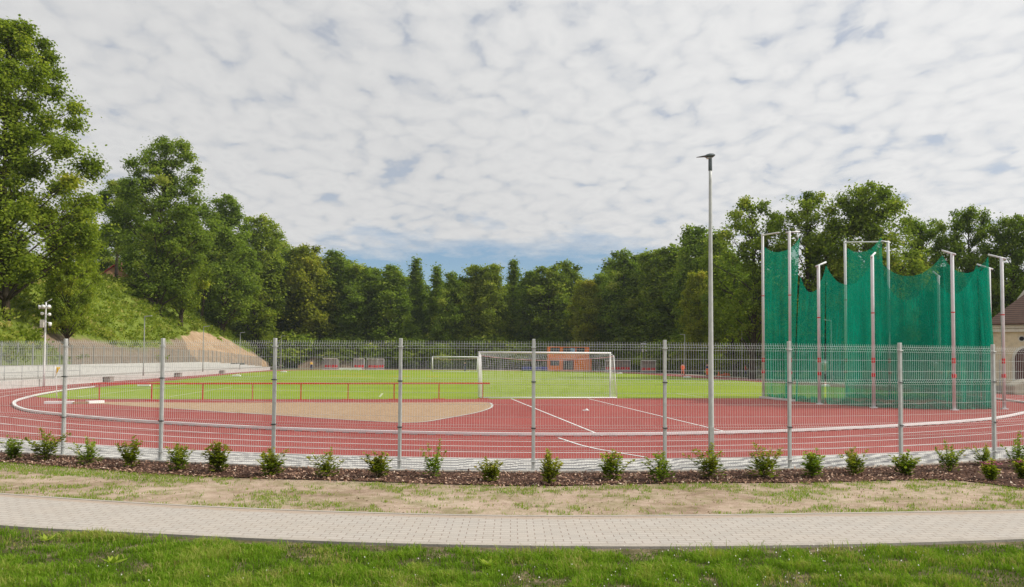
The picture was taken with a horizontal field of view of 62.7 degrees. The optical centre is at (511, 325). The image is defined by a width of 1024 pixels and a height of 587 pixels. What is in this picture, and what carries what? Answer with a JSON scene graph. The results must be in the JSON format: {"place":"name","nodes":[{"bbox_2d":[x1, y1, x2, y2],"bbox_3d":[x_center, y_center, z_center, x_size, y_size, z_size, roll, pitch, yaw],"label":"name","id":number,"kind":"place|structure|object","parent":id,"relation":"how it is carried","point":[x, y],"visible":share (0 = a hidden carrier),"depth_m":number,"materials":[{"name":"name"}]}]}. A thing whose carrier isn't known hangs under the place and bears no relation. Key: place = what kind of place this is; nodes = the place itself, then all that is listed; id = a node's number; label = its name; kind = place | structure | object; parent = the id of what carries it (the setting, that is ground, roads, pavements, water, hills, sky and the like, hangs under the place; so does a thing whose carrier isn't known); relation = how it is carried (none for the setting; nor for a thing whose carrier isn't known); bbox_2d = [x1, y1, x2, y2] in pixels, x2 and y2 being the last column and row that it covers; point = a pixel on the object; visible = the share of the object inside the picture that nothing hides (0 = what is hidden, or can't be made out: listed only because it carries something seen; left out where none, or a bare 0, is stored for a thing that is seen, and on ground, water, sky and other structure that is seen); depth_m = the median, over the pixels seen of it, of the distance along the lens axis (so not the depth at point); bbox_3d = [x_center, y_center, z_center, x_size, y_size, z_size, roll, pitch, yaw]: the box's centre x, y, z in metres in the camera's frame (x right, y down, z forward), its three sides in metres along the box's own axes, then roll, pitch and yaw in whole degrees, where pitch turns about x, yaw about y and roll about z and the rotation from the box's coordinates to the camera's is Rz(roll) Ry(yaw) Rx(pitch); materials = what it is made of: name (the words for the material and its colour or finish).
{"place":"outdoors","nodes":[
{"label":"outdoors","id":0,"kind":"place"},
{"bbox_2d":[0,367,264,380],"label":"terrace","id":1,"kind":"structure","parent":0,"point":[122,373],"depth_m":84.78,"materials":[{"name":"grey concrete"}]},
{"bbox_2d":[0,276,279,366],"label":"hillside","id":2,"kind":"structure","parent":0,"point":[192,337],"depth_m":101.04,"materials":[{"name":"green plant"}]},
{"bbox_2d":[0,14,121,320],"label":"tree","id":3,"kind":"object","parent":2,"relation":"on","point":[19,169],"visible":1,"depth_m":72.98,"materials":[{"name":"green plant"}]},
{"bbox_2d":[37,196,105,345],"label":"tree","id":4,"kind":"object","parent":2,"relation":"on","point":[67,318],"visible":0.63,"depth_m":79.62,"materials":[{"name":"green plant"}]},
{"bbox_2d":[83,223,123,273],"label":"tree","id":5,"kind":"object","parent":2,"relation":"on","point":[109,263],"visible":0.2,"depth_m":148.45,"materials":[{"name":"green plant"}]},
{"bbox_2d":[96,176,149,278],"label":"tree","id":6,"kind":"object","parent":2,"relation":"on","point":[113,184],"visible":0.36,"depth_m":135.96,"materials":[{"name":"green plant"}]},
{"bbox_2d":[0,250,263,362],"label":"hillside undergrowth","id":7,"kind":"object","parent":2,"relation":"on","point":[192,319],"visible":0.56,"depth_m":103.08,"materials":[{"name":"green plant"}]},
{"bbox_2d":[103,135,226,316],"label":"tree","id":8,"kind":"object","parent":2,"relation":"on","point":[155,241],"visible":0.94,"depth_m":126.79,"materials":[{"name":"green plant"}]},
{"bbox_2d":[152,201,216,325],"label":"tree","id":9,"kind":"object","parent":2,"relation":"on","point":[179,304],"visible":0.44,"depth_m":131.41,"materials":[{"name":"green plant"}]},
{"bbox_2d":[193,224,235,320],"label":"tree","id":10,"kind":"object","parent":2,"relation":"on","point":[223,245],"visible":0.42,"depth_m":154.73,"materials":[{"name":"green plant"}]},
{"bbox_2d":[190,192,262,331],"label":"tree","id":11,"kind":"object","parent":2,"relation":"on","point":[242,294],"visible":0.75,"depth_m":156.80,"materials":[{"name":"green plant"}]},
{"bbox_2d":[219,213,289,353],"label":"tree","id":12,"kind":"object","parent":2,"relation":"on","point":[269,237],"visible":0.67,"depth_m":176.43,"materials":[{"name":"green plant"}]},
{"bbox_2d":[91,402,490,422],"bbox_3d":[-8.100,3.542,37.723,19.666,0.001,12.449,-1,-3,34],"label":"sand landing area","id":13,"kind":"object","parent":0,"point":[389,409],"visible":0.76,"depth_m":34.83,"materials":[{"name":"beige sand"}]},
{"bbox_2d":[298,356,507,368],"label":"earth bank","id":14,"kind":"structure","parent":0,"point":[342,363],"depth_m":175.05,"materials":[{"name":"brown soil"}]},
{"bbox_2d":[37,370,825,398],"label":"pitch","id":15,"kind":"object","parent":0,"point":[422,389],"visible":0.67,"depth_m":62.83,"materials":[{"name":"green plant"}]},
{"bbox_2d":[478,351,616,397],"bbox_3d":[1.956,2.689,46.341,7.540,2.550,1.597,1,-2,-7],"label":"football goal","id":16,"kind":"object","parent":15,"relation":"on","point":[514,352],"visible":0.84,"depth_m":46.37,"materials":[{"name":"white paint"}]},
{"bbox_2d":[0,370,1023,458],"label":"running track","id":17,"kind":"structure","parent":0,"point":[608,417],"depth_m":25.96,"materials":[{"name":"red rubber"}]},
{"bbox_2d":[92,383,489,400],"bbox_3d":[-10.631,3.293,42.299,19.429,0.868,0.244,1,-2,-14],"label":"barrier rail","id":18,"kind":"object","parent":17,"relation":"on","point":[286,383],"visible":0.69,"depth_m":42.18,"materials":[{"name":"red metal"}]},
{"bbox_2d":[0,376,1020,452],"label":"lane line","id":19,"kind":"object","parent":17,"relation":"on","point":[519,452],"visible":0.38,"depth_m":19.53,"materials":[{"name":"white paint"}]},
{"bbox_2d":[2,371,1020,441],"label":"lane line","id":20,"kind":"object","parent":17,"relation":"on","point":[526,441],"visible":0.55,"depth_m":22.59,"materials":[{"name":"white paint"}]},
{"bbox_2d":[12,386,1023,435],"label":"track kerb","id":21,"kind":"structure","parent":17,"relation":"on","point":[515,433],"depth_m":24.27,"materials":[{"name":"white paint"}]},
{"bbox_2d":[759,231,1008,410],"bbox_3d":[19.021,-0.717,42.849,10.286,9.279,12.846,0,-2,0],"label":"throwing cage","id":22,"kind":"object","parent":17,"relation":"on","point":[872,302],"visible":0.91,"depth_m":38.36,"materials":[{"name":"fabric"}]},
{"bbox_2d":[0,494,1023,543],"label":"path","id":23,"kind":"structure","parent":0,"point":[723,529],"depth_m":10.37,"materials":[{"name":"grey concrete"}]},
{"bbox_2d":[0,462,1023,514],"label":"soil verge","id":24,"kind":"structure","parent":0,"point":[376,496],"depth_m":12.88,"materials":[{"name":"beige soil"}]},
{"bbox_2d":[0,463,1017,514],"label":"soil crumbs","id":25,"kind":"object","parent":24,"relation":"on","point":[531,494],"visible":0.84,"depth_m":12.90,"materials":[{"name":"brown soil"}]},
{"bbox_2d":[0,524,1023,586],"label":"lawn","id":26,"kind":"structure","parent":0,"point":[633,552],"depth_m":8.63,"materials":[{"name":"plant"}]},
{"bbox_2d":[0,450,1023,487],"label":"mulch bed","id":27,"kind":"object","parent":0,"point":[978,476],"visible":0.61,"depth_m":15.15,"materials":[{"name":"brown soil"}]},
{"bbox_2d":[0,434,23,459],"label":"shrub","id":28,"kind":"object","parent":27,"relation":"on","point":[12,449],"visible":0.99,"depth_m":16.92,"materials":[{"name":"green plant"}]},
{"bbox_2d":[24,427,70,459],"bbox_3d":[-9.286,2.354,16.844,0.764,0.686,0.800,-1,1,-7],"label":"shrub","id":29,"kind":"object","parent":27,"relation":"on","point":[47,448],"visible":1,"depth_m":16.83,"materials":[{"name":"green plant"}]},
{"bbox_2d":[68,436,102,464],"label":"shrub","id":30,"kind":"object","parent":27,"relation":"on","point":[90,452],"visible":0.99,"depth_m":16.16,"materials":[{"name":"green plant"}]},
{"bbox_2d":[115,435,142,466],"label":"shrub","id":31,"kind":"object","parent":27,"relation":"on","point":[127,457],"visible":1,"depth_m":15.81,"materials":[{"name":"green plant"}]},
{"bbox_2d":[164,441,194,469],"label":"shrub","id":32,"kind":"object","parent":27,"relation":"on","point":[178,452],"visible":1,"depth_m":15.45,"materials":[{"name":"green plant"}]},
{"bbox_2d":[201,440,231,471],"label":"shrub","id":33,"kind":"object","parent":27,"relation":"on","point":[217,459],"visible":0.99,"depth_m":15.19,"materials":[{"name":"green plant"}]},
{"bbox_2d":[255,446,289,475],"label":"shrub","id":34,"kind":"object","parent":27,"relation":"on","point":[271,462],"visible":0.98,"depth_m":14.79,"materials":[{"name":"green plant"}]},
{"bbox_2d":[306,446,345,476],"bbox_3d":[-3.252,2.382,14.652,0.567,0.528,0.630,0,-2,10],"label":"shrub","id":35,"kind":"object","parent":27,"relation":"on","point":[325,466],"visible":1,"depth_m":14.65,"materials":[{"name":"green plant"}]},
{"bbox_2d":[360,449,392,476],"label":"shrub","id":36,"kind":"object","parent":27,"relation":"on","point":[377,464],"visible":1,"depth_m":14.69,"materials":[{"name":"green plant"}]},
{"bbox_2d":[419,438,446,476],"bbox_3d":[-1.407,2.322,14.785,0.476,0.674,0.455,-1,-2,20],"label":"shrub","id":37,"kind":"object","parent":27,"relation":"on","point":[434,468],"visible":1,"depth_m":14.77,"materials":[{"name":"green plant"}]},
{"bbox_2d":[474,456,503,480],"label":"shrub","id":38,"kind":"object","parent":27,"relation":"on","point":[491,472],"visible":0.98,"depth_m":14.27,"materials":[{"name":"green plant"}]},
{"bbox_2d":[538,448,562,483],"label":"shrub","id":39,"kind":"object","parent":27,"relation":"on","point":[550,471],"visible":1,"depth_m":14.01,"materials":[{"name":"green plant"}]},
{"bbox_2d":[597,449,634,480],"bbox_3d":[1.798,2.405,14.635,0.698,0.550,0.670,5,-1,1],"label":"shrub","id":40,"kind":"object","parent":27,"relation":"on","point":[612,466],"visible":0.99,"depth_m":14.54,"materials":[{"name":"green plant"}]},
{"bbox_2d":[641,450,676,482],"bbox_3d":[2.493,2.395,14.466,0.596,0.570,0.624,2,-3,-37],"label":"shrub","id":41,"kind":"object","parent":27,"relation":"on","point":[661,472],"visible":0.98,"depth_m":14.41,"materials":[{"name":"green plant"}]},
{"bbox_2d":[682,443,725,477],"bbox_3d":[3.408,2.376,14.895,0.767,0.638,0.804,6,-10,-13],"label":"shrub","id":42,"kind":"object","parent":27,"relation":"on","point":[712,465],"visible":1,"depth_m":14.77,"materials":[{"name":"green plant"}]},
{"bbox_2d":[696,153,714,474],"bbox_3d":[3.562,-0.232,15.411,0.339,5.923,0.173,0,-2,0],"label":"street lamp","id":43,"kind":"object","parent":27,"relation":"on","point":[709,156],"visible":0.94,"depth_m":15.37,"materials":[{"name":"metal"}]},
{"bbox_2d":[745,443,782,477],"bbox_3d":[4.570,2.379,14.948,0.805,0.657,0.767,-1,-3,37],"label":"shrub","id":44,"kind":"object","parent":27,"relation":"on","point":[766,466],"visible":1,"depth_m":14.92,"materials":[{"name":"green plant"}]},
{"bbox_2d":[799,447,825,476],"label":"shrub","id":45,"kind":"object","parent":27,"relation":"on","point":[812,467],"visible":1,"depth_m":15.00,"materials":[{"name":"green plant"}]},
{"bbox_2d":[837,446,868,473],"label":"shrub","id":46,"kind":"object","parent":27,"relation":"on","point":[854,462],"visible":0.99,"depth_m":15.45,"materials":[{"name":"green plant"}]},
{"bbox_2d":[888,449,921,474],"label":"shrub","id":47,"kind":"object","parent":27,"relation":"on","point":[903,465],"visible":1,"depth_m":15.37,"materials":[{"name":"green plant"}]},
{"bbox_2d":[935,439,969,471],"bbox_3d":[8.330,2.450,15.891,0.577,0.616,0.604,-5,-8,39],"label":"shrub","id":48,"kind":"object","parent":27,"relation":"on","point":[949,461],"visible":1,"depth_m":15.91,"materials":[{"name":"green plant"}]},
{"bbox_2d":[0,438,1023,470],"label":"block paving","id":49,"kind":"structure","parent":0,"point":[570,466],"depth_m":17.33,"materials":[{"name":"grey concrete"}]},
{"bbox_2d":[2,451,1013,472],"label":"kerb","id":50,"kind":"structure","parent":49,"relation":"on","point":[523,471],"depth_m":15.90,"materials":[{"name":"concrete"}]},
{"bbox_2d":[0,338,1023,470],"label":"fence","id":51,"kind":"object","parent":49,"relation":"on","point":[274,379],"visible":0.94,"depth_m":16.38,"materials":[{"name":"metal"}]},
{"bbox_2d":[0,0,1023,362],"label":"sky","id":52,"kind":"structure","parent":0,"point":[454,134],"materials":[{"name":"white"}]},
{"bbox_2d":[267,361,825,381],"bbox_3d":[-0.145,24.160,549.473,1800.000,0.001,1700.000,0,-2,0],"label":"ground","id":53,"kind":"structure","parent":0,"point":[287,368],"depth_m":160.01,"materials":[{"name":"green plant"}]},
{"bbox_2d":[0,362,261,378],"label":"concrete wall","id":54,"kind":"structure","parent":53,"relation":"on","point":[125,368],"depth_m":83.57,"materials":[{"name":"grey concrete"}]},
{"bbox_2d":[0,342,261,365],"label":"fence","id":55,"kind":"object","parent":54,"relation":"on","point":[138,354],"visible":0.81,"depth_m":86.43,"materials":[{"name":"grey metal"}]},
{"bbox_2d":[0,367,269,388],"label":"concrete wall","id":56,"kind":"structure","parent":53,"relation":"on","point":[48,382],"depth_m":69.40,"materials":[{"name":"grey concrete"}]},
{"bbox_2d":[256,329,318,367],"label":"bush","id":57,"kind":"object","parent":53,"relation":"on","point":[295,357],"visible":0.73,"depth_m":174.89,"materials":[{"name":"green plant"}]},
{"bbox_2d":[265,244,319,367],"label":"tree","id":58,"kind":"object","parent":53,"relation":"on","point":[282,326],"visible":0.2,"depth_m":184.91,"materials":[{"name":"green plant"}]},
{"bbox_2d":[278,243,343,340],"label":"tree","id":59,"kind":"object","parent":53,"relation":"on","point":[306,261],"visible":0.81,"depth_m":180.52,"materials":[{"name":"green plant"}]},
{"bbox_2d":[305,337,352,364],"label":"bush","id":60,"kind":"object","parent":53,"relation":"on","point":[323,352],"visible":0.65,"depth_m":175.31,"materials":[{"name":"green plant"}]},
{"bbox_2d":[304,248,366,341],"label":"tree","id":61,"kind":"object","parent":53,"relation":"on","point":[336,261],"visible":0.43,"depth_m":184.55,"materials":[{"name":"green plant"}]},
{"bbox_2d":[327,332,370,361],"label":"bush","id":62,"kind":"object","parent":53,"relation":"on","point":[346,352],"visible":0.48,"depth_m":177.59,"materials":[{"name":"green plant"}]},
{"bbox_2d":[330,263,377,341],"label":"tree","id":63,"kind":"object","parent":53,"relation":"on","point":[353,289],"visible":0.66,"depth_m":182.16,"materials":[{"name":"green plant"}]},
{"bbox_2d":[344,268,390,341],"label":"tree","id":64,"kind":"object","parent":53,"relation":"on","point":[376,272],"visible":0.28,"depth_m":184.27,"materials":[{"name":"green plant"}]},
{"bbox_2d":[350,341,385,366],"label":"bush","id":65,"kind":"object","parent":53,"relation":"on","point":[369,352],"visible":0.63,"depth_m":175.88,"materials":[{"name":"green plant"}]},
{"bbox_2d":[362,264,422,350],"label":"tree","id":66,"kind":"object","parent":53,"relation":"on","point":[392,285],"visible":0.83,"depth_m":180.85,"materials":[{"name":"green plant"}]},
{"bbox_2d":[370,334,428,367],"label":"bush","id":67,"kind":"object","parent":53,"relation":"on","point":[406,353],"visible":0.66,"depth_m":175.11,"materials":[{"name":"green plant"}]},
{"bbox_2d":[396,253,429,337],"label":"tree","id":68,"kind":"object","parent":53,"relation":"on","point":[417,294],"visible":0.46,"depth_m":189.85,"materials":[{"name":"green plant"}]},
{"bbox_2d":[421,262,449,339],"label":"tree","id":69,"kind":"object","parent":53,"relation":"on","point":[436,280],"visible":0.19,"depth_m":187.46,"materials":[{"name":"green plant"}]},
{"bbox_2d":[421,341,459,368],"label":"bush","id":70,"kind":"object","parent":53,"relation":"on","point":[439,352],"visible":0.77,"depth_m":175.92,"materials":[{"name":"green plant"}]},
{"bbox_2d":[430,271,476,351],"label":"tree","id":71,"kind":"object","parent":53,"relation":"on","point":[453,285],"visible":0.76,"depth_m":179.42,"materials":[{"name":"green plant"}]},
{"bbox_2d":[441,264,500,355],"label":"tree","id":72,"kind":"object","parent":53,"relation":"on","point":[473,272],"visible":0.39,"depth_m":180.59,"materials":[{"name":"green plant"}]},
{"bbox_2d":[457,334,505,367],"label":"bush","id":73,"kind":"object","parent":53,"relation":"on","point":[473,349],"visible":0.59,"depth_m":175.57,"materials":[{"name":"green plant"}]},
{"bbox_2d":[465,263,516,349],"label":"tree","id":74,"kind":"object","parent":53,"relation":"on","point":[496,306],"visible":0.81,"depth_m":179.50,"materials":[{"name":"green plant"}]},
{"bbox_2d":[0,493,1023,548],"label":"path kerb","id":75,"kind":"structure","parent":53,"relation":"on","point":[591,546],"depth_m":9.52,"materials":[{"name":"concrete"}]},
{"bbox_2d":[500,256,524,368],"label":"tree","id":76,"kind":"object","parent":53,"relation":"on","point":[514,274],"visible":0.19,"depth_m":188.76,"materials":[{"name":"green plant"}]},
{"bbox_2d":[487,339,537,369],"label":"bush","id":77,"kind":"object","parent":53,"relation":"on","point":[516,347],"visible":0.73,"depth_m":175.38,"materials":[{"name":"green plant"}]},
{"bbox_2d":[509,269,550,342],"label":"tree","id":78,"kind":"object","parent":53,"relation":"on","point":[520,335],"visible":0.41,"depth_m":182.11,"materials":[{"name":"green plant"}]},
{"bbox_2d":[517,264,573,341],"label":"tree","id":79,"kind":"object","parent":53,"relation":"on","point":[557,301],"visible":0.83,"depth_m":179.62,"materials":[{"name":"green plant"}]},
{"bbox_2d":[525,336,569,366],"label":"bush","id":80,"kind":"object","parent":53,"relation":"on","point":[555,341],"visible":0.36,"depth_m":175.65,"materials":[{"name":"green plant"}]},
{"bbox_2d":[547,347,591,370],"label":"container hut","id":81,"kind":"object","parent":53,"relation":"on","point":[584,365],"visible":0.54,"depth_m":163.60,"materials":[{"name":"orange paint"}]},
{"bbox_2d":[549,258,592,336],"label":"tree","id":82,"kind":"object","parent":53,"relation":"on","point":[574,272],"visible":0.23,"depth_m":184.44,"materials":[{"name":"green plant"}]},
{"bbox_2d":[565,278,608,362],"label":"tree","id":83,"kind":"object","parent":53,"relation":"on","point":[584,331],"visible":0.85,"depth_m":171.10,"materials":[{"name":"green plant"}]},
{"bbox_2d":[590,332,642,369],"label":"bush","id":84,"kind":"object","parent":53,"relation":"on","point":[626,350],"visible":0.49,"depth_m":164.61,"materials":[{"name":"green plant"}]},
{"bbox_2d":[592,247,650,349],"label":"tree","id":85,"kind":"object","parent":53,"relation":"on","point":[623,265],"visible":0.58,"depth_m":170.19,"materials":[{"name":"green plant"}]},
{"bbox_2d":[619,247,681,370],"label":"tree","id":86,"kind":"object","parent":53,"relation":"on","point":[648,259],"visible":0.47,"depth_m":164.14,"materials":[{"name":"green plant"}]},
{"bbox_2d":[632,337,672,371],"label":"bush","id":87,"kind":"object","parent":53,"relation":"on","point":[649,354],"visible":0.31,"depth_m":150.76,"materials":[{"name":"green plant"}]},
{"bbox_2d":[637,243,694,371],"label":"tree","id":88,"kind":"object","parent":53,"relation":"on","point":[659,320],"visible":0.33,"depth_m":158.81,"materials":[{"name":"green plant"}]},
{"bbox_2d":[647,336,686,372],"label":"bush","id":89,"kind":"object","parent":53,"relation":"on","point":[674,341],"visible":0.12,"depth_m":145.83,"materials":[{"name":"green plant"}]},
{"bbox_2d":[662,223,714,338],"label":"tree","id":90,"kind":"object","parent":53,"relation":"on","point":[692,242],"visible":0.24,"depth_m":148.85,"materials":[{"name":"green plant"}]},
{"bbox_2d":[667,333,715,373],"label":"bush","id":91,"kind":"object","parent":53,"relation":"on","point":[679,364],"visible":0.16,"depth_m":136.67,"materials":[{"name":"green plant"}]},
{"bbox_2d":[676,269,718,373],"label":"tree","id":92,"kind":"object","parent":53,"relation":"on","point":[691,326],"visible":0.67,"depth_m":134.34,"materials":[{"name":"green plant"}]},
{"bbox_2d":[689,231,735,332],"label":"tree","id":93,"kind":"object","parent":53,"relation":"on","point":[716,246],"visible":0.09,"depth_m":139.59,"materials":[{"name":"green plant"}]},
{"bbox_2d":[701,252,756,346],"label":"tree","id":94,"kind":"object","parent":53,"relation":"on","point":[733,283],"visible":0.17,"depth_m":129.60,"materials":[{"name":"green plant"}]},
{"bbox_2d":[702,294,760,376],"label":"tree","id":95,"kind":"object","parent":53,"relation":"on","point":[727,354],"visible":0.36,"depth_m":111.41,"materials":[{"name":"green plant"}]},
{"bbox_2d":[698,194,811,378],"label":"tree","id":96,"kind":"object","parent":53,"relation":"on","point":[752,316],"visible":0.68,"depth_m":97.56,"materials":[{"name":"green plant"}]},
{"bbox_2d":[733,274,798,369],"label":"tree","id":97,"kind":"object","parent":53,"relation":"on","point":[747,356],"visible":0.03,"depth_m":105.98,"materials":[{"name":"green plant"}]},
{"bbox_2d":[750,191,862,344],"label":"tree","id":98,"kind":"object","parent":53,"relation":"on","point":[809,203],"visible":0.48,"depth_m":94.51,"materials":[{"name":"green plant"}]},
{"bbox_2d":[799,179,931,334],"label":"tree","id":99,"kind":"object","parent":53,"relation":"on","point":[860,214],"visible":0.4,"depth_m":91.12,"materials":[{"name":"green plant"}]},
{"bbox_2d":[893,216,966,271],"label":"tree","id":100,"kind":"object","parent":53,"relation":"on","point":[925,233],"visible":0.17,"depth_m":96.22,"materials":[{"name":"green plant"}]},
{"bbox_2d":[924,204,1013,311],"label":"tree","id":101,"kind":"object","parent":53,"relation":"on","point":[963,223],"visible":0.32,"depth_m":92.74,"materials":[{"name":"green plant"}]},
{"bbox_2d":[970,212,1023,317],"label":"tree","id":102,"kind":"object","parent":53,"relation":"on","point":[1013,230],"visible":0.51,"depth_m":89.83,"materials":[{"name":"green plant"}]},
{"bbox_2d":[992,290,1023,392],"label":"cream building","id":103,"kind":"structure","parent":53,"relation":"on","point":[1014,322],"depth_m":57.94,"materials":[{"name":"paint"}]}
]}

